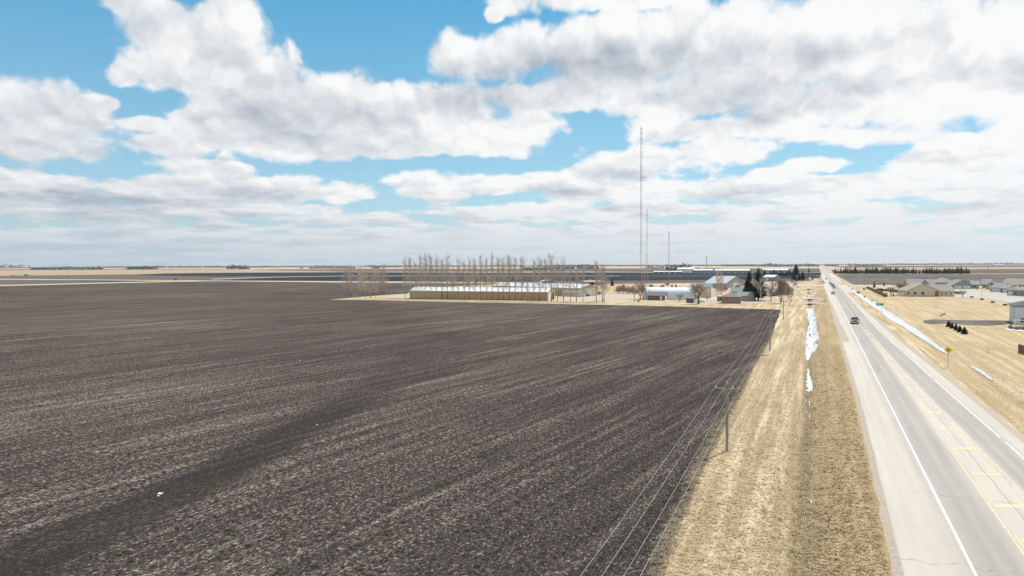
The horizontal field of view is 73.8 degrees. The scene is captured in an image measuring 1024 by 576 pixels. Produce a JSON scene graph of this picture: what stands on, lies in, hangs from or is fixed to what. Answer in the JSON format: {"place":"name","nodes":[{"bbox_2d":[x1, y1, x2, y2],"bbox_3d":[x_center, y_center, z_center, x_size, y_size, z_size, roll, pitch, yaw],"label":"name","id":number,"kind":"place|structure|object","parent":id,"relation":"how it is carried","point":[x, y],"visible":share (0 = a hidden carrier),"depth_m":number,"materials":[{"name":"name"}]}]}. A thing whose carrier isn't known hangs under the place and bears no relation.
{"place":"outdoors","nodes":[
{"label":"outdoors","id":0,"kind":"place"},
{"bbox_2d":[0,280,152,284],"bbox_3d":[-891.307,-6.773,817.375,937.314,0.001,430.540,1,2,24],"label":"field","id":1,"kind":"structure","parent":0,"point":[10,282],"depth_m":793.43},
{"bbox_2d":[0,269,189,269],"bbox_3d":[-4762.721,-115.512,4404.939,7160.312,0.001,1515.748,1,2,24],"label":"field","id":2,"kind":"structure","parent":0,"point":[104,269],"depth_m":3622.71,"materials":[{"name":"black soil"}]},
{"bbox_2d":[0,281,194,285],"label":"dirt road","id":3,"kind":"structure","parent":0,"point":[96,283],"depth_m":709.62,"materials":[{"name":"soil"}]},
{"bbox_2d":[0,274,203,279],"bbox_3d":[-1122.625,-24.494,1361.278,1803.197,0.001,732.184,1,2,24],"label":"field","id":4,"kind":"structure","parent":0,"point":[133,277],"depth_m":1088.38,"materials":[{"name":"soil"}]},
{"bbox_2d":[0,270,339,275],"bbox_3d":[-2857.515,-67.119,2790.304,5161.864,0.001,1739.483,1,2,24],"label":"field","id":5,"kind":"structure","parent":0,"point":[63,272],"depth_m":2039.74,"materials":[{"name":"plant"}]},
{"bbox_2d":[0,281,487,299],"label":"field","id":6,"kind":"structure","parent":0,"point":[219,290],"depth_m":486.64,"materials":[{"name":"soil"}]},
{"bbox_2d":[0,279,775,283],"bbox_3d":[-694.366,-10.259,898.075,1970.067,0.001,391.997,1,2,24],"label":"dirt road","id":7,"kind":"structure","parent":0,"point":[291,281],"depth_m":766.88,"materials":[{"name":"soil"}]},
{"bbox_2d":[0,300,780,575],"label":"field","id":8,"kind":"structure","parent":0,"point":[417,332],"depth_m":74.88,"materials":[{"name":"soil"}]},
{"bbox_2d":[2,342,736,575],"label":"straw","id":9,"kind":"object","parent":8,"relation":"on","point":[411,488],"visible":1,"depth_m":52.99,"materials":[{"name":"plant"}]},
{"bbox_2d":[0,274,816,281],"bbox_3d":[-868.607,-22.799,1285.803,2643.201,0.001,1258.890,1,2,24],"label":"field","id":10,"kind":"structure","parent":0,"point":[217,278],"depth_m":1041.69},
{"bbox_2d":[137,272,820,276],"bbox_3d":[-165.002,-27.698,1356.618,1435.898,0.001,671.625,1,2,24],"label":"field","id":11,"kind":"structure","parent":0,"point":[401,274],"depth_m":1311.52,"materials":[{"name":"black soil"}]},
{"bbox_2d":[0,263,1023,575],"bbox_3d":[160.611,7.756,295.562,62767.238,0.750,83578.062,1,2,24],"label":"ground","id":12,"kind":"structure","parent":0,"point":[792,325],"depth_m":91.40,"materials":[{"name":"beige plant"}]},
{"bbox_2d":[29,266,102,269],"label":"treeline","id":13,"kind":"object","parent":12,"relation":"on","point":[71,267],"visible":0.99,"depth_m":3651.24,"materials":[{"name":"plant"}]},
{"bbox_2d":[125,265,157,268],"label":"treeline","id":14,"kind":"object","parent":12,"relation":"on","point":[146,267],"visible":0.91,"depth_m":3635.74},
{"bbox_2d":[96,265,277,267],"bbox_3d":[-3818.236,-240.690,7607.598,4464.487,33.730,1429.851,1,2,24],"label":"treeline","id":15,"kind":"object","parent":12,"relation":"on","point":[179,266],"visible":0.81,"depth_m":7265.67,"materials":[{"name":"plant"}]},
{"bbox_2d":[299,266,379,268],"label":"treeline","id":16,"kind":"object","parent":12,"relation":"on","point":[335,267],"visible":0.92,"depth_m":3604.63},
{"bbox_2d":[344,263,354,296],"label":"poplar tree","id":17,"kind":"object","parent":12,"relation":"on","point":[351,274],"visible":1,"depth_m":389.38,"materials":[{"name":"grey plant"}]},
{"bbox_2d":[401,257,408,288],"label":"poplar tree","id":18,"kind":"object","parent":12,"relation":"on","point":[403,261],"visible":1,"depth_m":373.16,"materials":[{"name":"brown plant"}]},
{"bbox_2d":[406,257,413,288],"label":"poplar tree","id":19,"kind":"object","parent":12,"relation":"on","point":[409,273],"visible":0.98,"depth_m":371.62,"materials":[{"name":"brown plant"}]},
{"bbox_2d":[416,251,424,288],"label":"poplar tree","id":20,"kind":"object","parent":12,"relation":"on","point":[420,266],"visible":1,"depth_m":367.01,"materials":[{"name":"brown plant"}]},
{"bbox_2d":[416,253,433,288],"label":"poplar tree","id":21,"kind":"object","parent":12,"relation":"on","point":[425,268],"visible":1,"depth_m":365.56,"materials":[{"name":"grey plant"}]},
{"bbox_2d":[424,254,438,289],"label":"poplar tree","id":22,"kind":"object","parent":12,"relation":"on","point":[431,267],"visible":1,"depth_m":363.16,"materials":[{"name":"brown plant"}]},
{"bbox_2d":[433,255,440,290],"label":"poplar tree","id":23,"kind":"object","parent":12,"relation":"on","point":[436,267],"visible":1,"depth_m":361.22,"materials":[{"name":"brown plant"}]},
{"bbox_2d":[434,259,447,291],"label":"poplar tree","id":24,"kind":"object","parent":12,"relation":"on","point":[442,267],"visible":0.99,"depth_m":359.08,"materials":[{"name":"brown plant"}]},
{"bbox_2d":[440,255,455,298],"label":"poplar tree","id":25,"kind":"object","parent":12,"relation":"on","point":[446,258],"visible":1,"depth_m":357.82,"materials":[{"name":"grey plant"}]},
{"bbox_2d":[281,264,615,266],"bbox_3d":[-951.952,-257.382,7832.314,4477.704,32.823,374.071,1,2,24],"label":"treeline","id":26,"kind":"object","parent":12,"relation":"on","point":[412,265],"visible":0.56,"depth_m":8006.71,"materials":[{"name":"plant"}]},
{"bbox_2d":[452,255,461,299],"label":"poplar tree","id":27,"kind":"object","parent":12,"relation":"on","point":[456,284],"visible":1,"depth_m":353.98,"materials":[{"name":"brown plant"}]},
{"bbox_2d":[460,261,468,299],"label":"poplar tree","id":28,"kind":"object","parent":12,"relation":"on","point":[464,272],"visible":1,"depth_m":352.94,"materials":[{"name":"grey plant"}]},
{"bbox_2d":[465,259,471,299],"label":"poplar tree","id":29,"kind":"object","parent":12,"relation":"on","point":[469,274],"visible":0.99,"depth_m":351.83,"materials":[{"name":"grey plant"}]},
{"bbox_2d":[468,260,478,292],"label":"poplar tree","id":30,"kind":"object","parent":12,"relation":"on","point":[474,267],"visible":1,"depth_m":349.78,"materials":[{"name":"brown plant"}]},
{"bbox_2d":[476,253,485,299],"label":"poplar tree","id":31,"kind":"object","parent":12,"relation":"on","point":[480,276],"visible":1,"depth_m":348.82,"materials":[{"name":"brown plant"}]},
{"bbox_2d":[409,286,554,300],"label":"storage shed","id":32,"kind":"structure","parent":12,"relation":"on","point":[433,293],"depth_m":353.97,"materials":[{"name":"beige metal"}]},
{"bbox_2d":[481,257,491,299],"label":"poplar tree","id":33,"kind":"object","parent":12,"relation":"on","point":[486,273],"visible":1,"depth_m":347.55,"materials":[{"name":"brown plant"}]},
{"bbox_2d":[487,251,497,299],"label":"poplar tree","id":34,"kind":"object","parent":12,"relation":"on","point":[491,268],"visible":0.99,"depth_m":346.41,"materials":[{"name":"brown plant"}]},
{"bbox_2d":[493,257,501,288],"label":"poplar tree","id":35,"kind":"object","parent":12,"relation":"on","point":[499,270],"visible":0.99,"depth_m":344.58,"materials":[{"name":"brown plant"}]},
{"bbox_2d":[498,257,506,300],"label":"poplar tree","id":36,"kind":"object","parent":12,"relation":"on","point":[503,273],"visible":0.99,"depth_m":343.54,"materials":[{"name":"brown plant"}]},
{"bbox_2d":[502,254,515,300],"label":"poplar tree","id":37,"kind":"object","parent":12,"relation":"on","point":[509,272],"visible":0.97,"depth_m":342.98,"materials":[{"name":"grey plant"}]},
{"bbox_2d":[507,256,521,288],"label":"poplar tree","id":38,"kind":"object","parent":12,"relation":"on","point":[514,275],"visible":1,"depth_m":341.60,"materials":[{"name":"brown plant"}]},
{"bbox_2d":[517,255,529,300],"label":"poplar tree","id":39,"kind":"object","parent":12,"relation":"on","point":[521,280],"visible":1,"depth_m":340.09,"materials":[{"name":"grey plant"}]},
{"bbox_2d":[531,258,537,300],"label":"poplar tree","id":40,"kind":"object","parent":12,"relation":"on","point":[534,270],"visible":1,"depth_m":337.89,"materials":[{"name":"grey plant"}]},
{"bbox_2d":[530,257,544,300],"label":"poplar tree","id":41,"kind":"object","parent":12,"relation":"on","point":[540,274],"visible":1,"depth_m":336.92,"materials":[{"name":"grey plant"}]},
{"bbox_2d":[540,258,548,300],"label":"poplar tree","id":42,"kind":"object","parent":12,"relation":"on","point":[546,271],"visible":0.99,"depth_m":335.57,"materials":[{"name":"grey plant"}]},
{"bbox_2d":[492,282,597,295],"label":"storage shed","id":43,"kind":"structure","parent":12,"relation":"on","point":[588,290],"depth_m":395.63,"materials":[{"name":"beige metal"}]},
{"bbox_2d":[543,252,557,300],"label":"poplar tree","id":44,"kind":"object","parent":12,"relation":"on","point":[551,272],"visible":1,"depth_m":334.50,"materials":[{"name":"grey plant"}]},
{"bbox_2d":[553,259,562,300],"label":"poplar tree","id":45,"kind":"object","parent":12,"relation":"on","point":[557,279],"visible":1,"depth_m":333.41,"materials":[{"name":"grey plant"}]},
{"bbox_2d":[558,259,571,301],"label":"poplar tree","id":46,"kind":"object","parent":12,"relation":"on","point":[562,268],"visible":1,"depth_m":332.48,"materials":[{"name":"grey plant"}]},
{"bbox_2d":[567,265,572,301],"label":"poplar tree","id":47,"kind":"object","parent":12,"relation":"on","point":[570,276],"visible":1,"depth_m":330.83,"materials":[{"name":"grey plant"}]},
{"bbox_2d":[561,290,585,296],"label":"office shed","id":48,"kind":"structure","parent":12,"relation":"on","point":[573,293],"depth_m":382.98,"materials":[{"name":"beige"}]},
{"bbox_2d":[551,264,599,268],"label":"woods","id":49,"kind":"object","parent":12,"relation":"on","point":[587,267],"visible":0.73,"depth_m":2676.22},
{"bbox_2d":[571,264,580,301],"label":"poplar tree","id":50,"kind":"object","parent":12,"relation":"on","point":[576,271],"visible":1,"depth_m":329.92,"materials":[{"name":"grey plant"}]},
{"bbox_2d":[587,260,601,301],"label":"poplar tree","id":51,"kind":"object","parent":12,"relation":"on","point":[596,277],"visible":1,"depth_m":325.45,"materials":[{"name":"grey plant"}]},
{"bbox_2d":[595,263,609,301],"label":"poplar tree","id":52,"kind":"object","parent":12,"relation":"on","point":[600,272],"visible":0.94,"depth_m":324.68,"materials":[{"name":"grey plant"}]},
{"bbox_2d":[597,264,608,295],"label":"poplar tree","id":53,"kind":"object","parent":12,"relation":"on","point":[602,279],"visible":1,"depth_m":322.73,"materials":[{"name":"grey plant"}]},
{"bbox_2d":[565,136,709,286],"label":"radio mast","id":54,"kind":"object","parent":12,"relation":"on","point":[641,218],"visible":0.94,"depth_m":495.61,"materials":[{"name":"metal"}]},
{"bbox_2d":[635,281,645,299],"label":"bare tree","id":55,"kind":"object","parent":12,"relation":"on","point":[642,285],"visible":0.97,"depth_m":347.18,"materials":[{"name":"brown plant"}]},
{"bbox_2d":[609,210,684,282],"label":"radio mast","id":56,"kind":"object","parent":12,"relation":"on","point":[646,248],"visible":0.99,"depth_m":622.00,"materials":[{"name":"metal"}]},
{"bbox_2d":[647,291,666,299],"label":"garden shed","id":57,"kind":"structure","parent":12,"relation":"on","point":[651,295],"depth_m":341.58,"materials":[{"name":"grey"}]},
{"bbox_2d":[644,287,693,299],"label":"quonset hut","id":58,"kind":"object","parent":12,"relation":"on","point":[673,293],"visible":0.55,"depth_m":346.71,"materials":[{"name":"metal"}]},
{"bbox_2d":[665,263,691,270],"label":"woods","id":59,"kind":"object","parent":12,"relation":"on","point":[676,267],"visible":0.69,"depth_m":1836.20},
{"bbox_2d":[677,267,694,272],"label":"warehouse","id":60,"kind":"structure","parent":12,"relation":"on","point":[686,269],"depth_m":1439.56,"materials":[{"name":"white"}]},
{"bbox_2d":[687,281,708,303],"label":"bare tree","id":61,"kind":"object","parent":12,"relation":"on","point":[695,288],"visible":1,"depth_m":307.23,"materials":[{"name":"brown plant"}]},
{"bbox_2d":[692,269,712,272],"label":"warehouse","id":62,"kind":"structure","parent":12,"relation":"on","point":[701,271],"depth_m":1366.14,"materials":[{"name":"white metal"}]},
{"bbox_2d":[638,329,773,575],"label":"grass","id":63,"kind":"structure","parent":12,"relation":"on","point":[667,537],"depth_m":53.25,"materials":[{"name":"plant"}]},
{"bbox_2d":[616,264,816,265],"bbox_3d":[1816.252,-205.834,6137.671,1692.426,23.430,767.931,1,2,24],"label":"treeline","id":64,"kind":"object","parent":12,"relation":"on","point":[695,265],"visible":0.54,"depth_m":6140.03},
{"bbox_2d":[704,276,744,287],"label":"barn","id":65,"kind":"structure","parent":12,"relation":"on","point":[731,281],"depth_m":518.26,"materials":[{"name":"grey"}]},
{"bbox_2d":[715,381,739,451],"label":"power pole","id":66,"kind":"object","parent":12,"relation":"on","point":[727,388],"visible":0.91,"depth_m":65.44,"materials":[{"name":"wood"}]},
{"bbox_2d":[721,291,741,303],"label":"brick hut","id":67,"kind":"object","parent":12,"relation":"on","point":[731,298],"visible":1,"depth_m":311.01,"materials":[{"name":"brown"}]},
{"bbox_2d":[714,269,749,272],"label":"warehouse","id":68,"kind":"structure","parent":12,"relation":"on","point":[735,271],"depth_m":1366.52,"materials":[{"name":"white metal"}]},
{"bbox_2d":[736,292,755,300],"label":"farm office","id":69,"kind":"structure","parent":12,"relation":"on","point":[748,296],"depth_m":331.68,"materials":[{"name":"teal"}]},
{"bbox_2d":[741,271,752,291],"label":"spruce tree","id":70,"kind":"object","parent":12,"relation":"on","point":[748,285],"visible":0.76,"depth_m":344.34,"materials":[{"name":"green plant"}]},
{"bbox_2d":[750,268,767,300],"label":"spruce tree","id":71,"kind":"object","parent":12,"relation":"on","point":[755,289],"visible":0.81,"depth_m":334.11,"materials":[{"name":"green plant"}]},
{"bbox_2d":[751,277,772,301],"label":"birch tree","id":72,"kind":"object","parent":12,"relation":"on","point":[760,289],"visible":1,"depth_m":326.61,"materials":[{"name":"grey plant"}]},
{"bbox_2d":[763,275,779,280],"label":"machine shed","id":73,"kind":"structure","parent":12,"relation":"on","point":[770,277],"depth_m":712.20,"materials":[{"name":"grey"}]},
{"bbox_2d":[661,341,890,575],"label":"grass","id":74,"kind":"structure","parent":12,"relation":"on","point":[763,524],"depth_m":51.57,"materials":[{"name":"plant"}]},
{"bbox_2d":[806,368,812,393],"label":"snow drift","id":75,"kind":"object","parent":74,"relation":"on","point":[809,382],"visible":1,"depth_m":107.13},
{"bbox_2d":[805,308,818,360],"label":"snow drift","id":76,"kind":"object","parent":74,"relation":"on","point":[810,342],"visible":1,"depth_m":175.53,"materials":[{"name":"snow"}]},
{"bbox_2d":[773,278,789,302],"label":"bare tree","id":77,"kind":"object","parent":12,"relation":"on","point":[781,288],"visible":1,"depth_m":310.85,"materials":[{"name":"brown plant"}]},
{"bbox_2d":[763,263,818,266],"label":"treeline","id":78,"kind":"object","parent":12,"relation":"on","point":[788,265],"visible":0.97,"depth_m":4212.63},
{"bbox_2d":[790,263,801,281],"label":"spruce tree","id":79,"kind":"object","parent":12,"relation":"on","point":[795,272],"visible":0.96,"depth_m":672.17,"materials":[{"name":"green plant"}]},
{"bbox_2d":[934,277,950,283],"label":"house","id":80,"kind":"structure","parent":12,"relation":"on","point":[941,281],"depth_m":529.12,"materials":[{"name":"grey"}]},
{"bbox_2d":[884,262,1023,264],"bbox_3d":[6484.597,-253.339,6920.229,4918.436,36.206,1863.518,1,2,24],"label":"treeline","id":81,"kind":"object","parent":12,"relation":"on","point":[955,263],"visible":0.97,"depth_m":7108.05,"materials":[{"name":"plant"}]},
{"bbox_2d":[947,279,971,288],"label":"house","id":82,"kind":"structure","parent":12,"relation":"on","point":[959,284],"depth_m":475.39,"materials":[{"name":"grey"}]},
{"bbox_2d":[909,340,1023,430],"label":"grass","id":83,"kind":"structure","parent":12,"relation":"on","point":[991,383],"depth_m":105.75,"materials":[{"name":"plant"}]},
{"bbox_2d":[850,287,949,353],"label":"snow drift","id":84,"kind":"object","parent":83,"relation":"on","point":[898,320],"visible":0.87,"depth_m":214.90,"materials":[{"name":"snow"}]},
{"bbox_2d":[990,282,1008,291],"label":"house","id":85,"kind":"structure","parent":12,"relation":"on","point":[995,287],"depth_m":423.25,"materials":[{"name":"white"}]},
{"bbox_2d":[999,284,1014,292],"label":"house","id":86,"kind":"structure","parent":12,"relation":"on","point":[1003,288],"depth_m":412.23,"materials":[{"name":"grey"}]},
{"bbox_2d":[1006,285,1023,295],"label":"house","id":87,"kind":"structure","parent":12,"relation":"on","point":[1012,291],"depth_m":378.33,"materials":[{"name":"grey"}]},
{"bbox_2d":[1,263,1022,267],"bbox_3d":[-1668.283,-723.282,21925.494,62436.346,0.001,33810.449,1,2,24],"label":"field","id":88,"kind":"structure","parent":0,"point":[512,265],"depth_m":11063.68,"materials":[{"name":"brown soil"}]},
{"bbox_2d":[0,0,1023,266],"label":"sky","id":89,"kind":"structure","parent":0,"point":[133,132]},
{"bbox_2d":[215,276,819,281],"bbox_3d":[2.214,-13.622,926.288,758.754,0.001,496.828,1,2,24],"label":"field","id":90,"kind":"structure","parent":0,"point":[573,278],"depth_m":893.24,"materials":[{"name":"black soil"}]},
{"bbox_2d":[251,268,819,272],"bbox_3d":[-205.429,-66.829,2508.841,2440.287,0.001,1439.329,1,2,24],"label":"field","id":91,"kind":"structure","parent":0,"point":[753,270],"depth_m":2339.13,"materials":[{"name":"soil"}]},
{"bbox_2d":[554,294,641,300],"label":"gravel yard","id":92,"kind":"structure","parent":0,"point":[607,297],"depth_m":369.58,"materials":[{"name":"gravel"}]},
{"bbox_2d":[524,278,814,283],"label":"field","id":93,"kind":"structure","parent":0,"point":[670,281],"depth_m":706.22,"materials":[{"name":"plant"}]},
{"bbox_2d":[701,284,713,297],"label":"farm building","id":94,"kind":"structure","parent":0,"point":[706,292],"depth_m":367.25,"materials":[{"name":"beige"}]},
{"bbox_2d":[697,297,794,301],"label":"gravel yard","id":95,"kind":"structure","parent":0,"point":[711,300],"depth_m":343.71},
{"bbox_2d":[742,302,828,304],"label":"farm lane","id":96,"kind":"structure","parent":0,"point":[812,303],"depth_m":308.32,"materials":[{"name":"gravel"}]},
{"bbox_2d":[905,279,934,284],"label":"house","id":97,"kind":"structure","parent":0,"point":[910,281],"depth_m":485.43,"materials":[{"name":"grey"}]},
{"bbox_2d":[819,265,1023,575],"bbox_3d":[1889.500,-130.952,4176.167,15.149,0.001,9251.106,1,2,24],"label":"road","id":98,"kind":"structure","parent":0,"point":[927,543],"depth_m":61.57,"materials":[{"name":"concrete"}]},
{"bbox_2d":[826,274,1023,554],"bbox_3d":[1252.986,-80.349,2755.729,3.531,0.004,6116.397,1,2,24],"label":"road markings","id":99,"kind":"object","parent":98,"relation":"on","point":[1008,506],"visible":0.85,"depth_m":63.88,"materials":[{"name":"yellow paint"}]},
{"bbox_2d":[828,274,1023,575],"bbox_3d":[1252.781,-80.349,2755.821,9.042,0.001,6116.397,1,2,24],"label":"road markings","id":100,"kind":"object","parent":98,"relation":"on","point":[959,541],"visible":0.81,"depth_m":64.03,"materials":[{"name":"white paint"}]},
{"bbox_2d":[820,268,1023,575],"bbox_3d":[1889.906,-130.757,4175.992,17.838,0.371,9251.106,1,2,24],"label":"gravel shoulder","id":101,"kind":"object","parent":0,"point":[896,564],"visible":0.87,"depth_m":75.30},
{"bbox_2d":[897,283,954,296],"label":"house","id":102,"kind":"structure","parent":0,"point":[922,289],"depth_m":371.08,"materials":[{"name":"beige"}]},
{"bbox_2d":[833,265,1023,267],"bbox_3d":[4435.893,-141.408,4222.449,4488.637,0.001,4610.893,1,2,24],"label":"field","id":103,"kind":"structure","parent":0,"point":[932,266],"depth_m":3862.04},
{"bbox_2d":[835,274,1023,285],"bbox_3d":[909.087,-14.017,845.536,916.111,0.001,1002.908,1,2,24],"label":"field","id":104,"kind":"structure","parent":0,"point":[869,281],"depth_m":908.81,"materials":[{"name":"brown soil"}]},
{"bbox_2d":[845,276,1023,278],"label":"field","id":105,"kind":"structure","parent":0,"point":[933,277],"depth_m":856.47,"materials":[{"name":"soil"}]},
{"bbox_2d":[846,267,1023,269],"bbox_3d":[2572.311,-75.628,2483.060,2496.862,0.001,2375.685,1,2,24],"label":"field","id":106,"kind":"structure","parent":0,"point":[951,268],"depth_m":2372.98,"materials":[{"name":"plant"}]},
{"bbox_2d":[853,269,1023,272],"bbox_3d":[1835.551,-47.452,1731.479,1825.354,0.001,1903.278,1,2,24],"label":"field","id":107,"kind":"structure","parent":0,"point":[996,271],"depth_m":1630.63,"materials":[{"name":"soil"}]},
{"bbox_2d":[944,316,988,318],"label":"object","id":108,"kind":"object","parent":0,"point":[952,317],"visible":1,"depth_m":223.73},
{"bbox_2d":[923,319,1014,325],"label":"tilled plot","id":109,"kind":"object","parent":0,"point":[976,322],"visible":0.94,"depth_m":206.89,"materials":[{"name":"brown soil"}]},
{"bbox_2d":[981,278,992,287],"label":"house","id":110,"kind":"structure","parent":0,"point":[984,282],"depth_m":489.12,"materials":[{"name":"beige"}]},
{"bbox_2d":[956,289,1023,302],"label":"street","id":111,"kind":"structure","parent":0,"point":[985,295],"depth_m":366.43,"materials":[{"name":"concrete"}]},
{"bbox_2d":[1003,278,1023,286],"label":"house","id":112,"kind":"structure","parent":0,"point":[1016,281],"depth_m":477.56,"materials":[{"name":"grey"}]},
{"bbox_2d":[1008,301,1023,323],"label":"house","id":113,"kind":"structure","parent":0,"point":[1016,310],"depth_m":201.76,"materials":[{"name":"white"}]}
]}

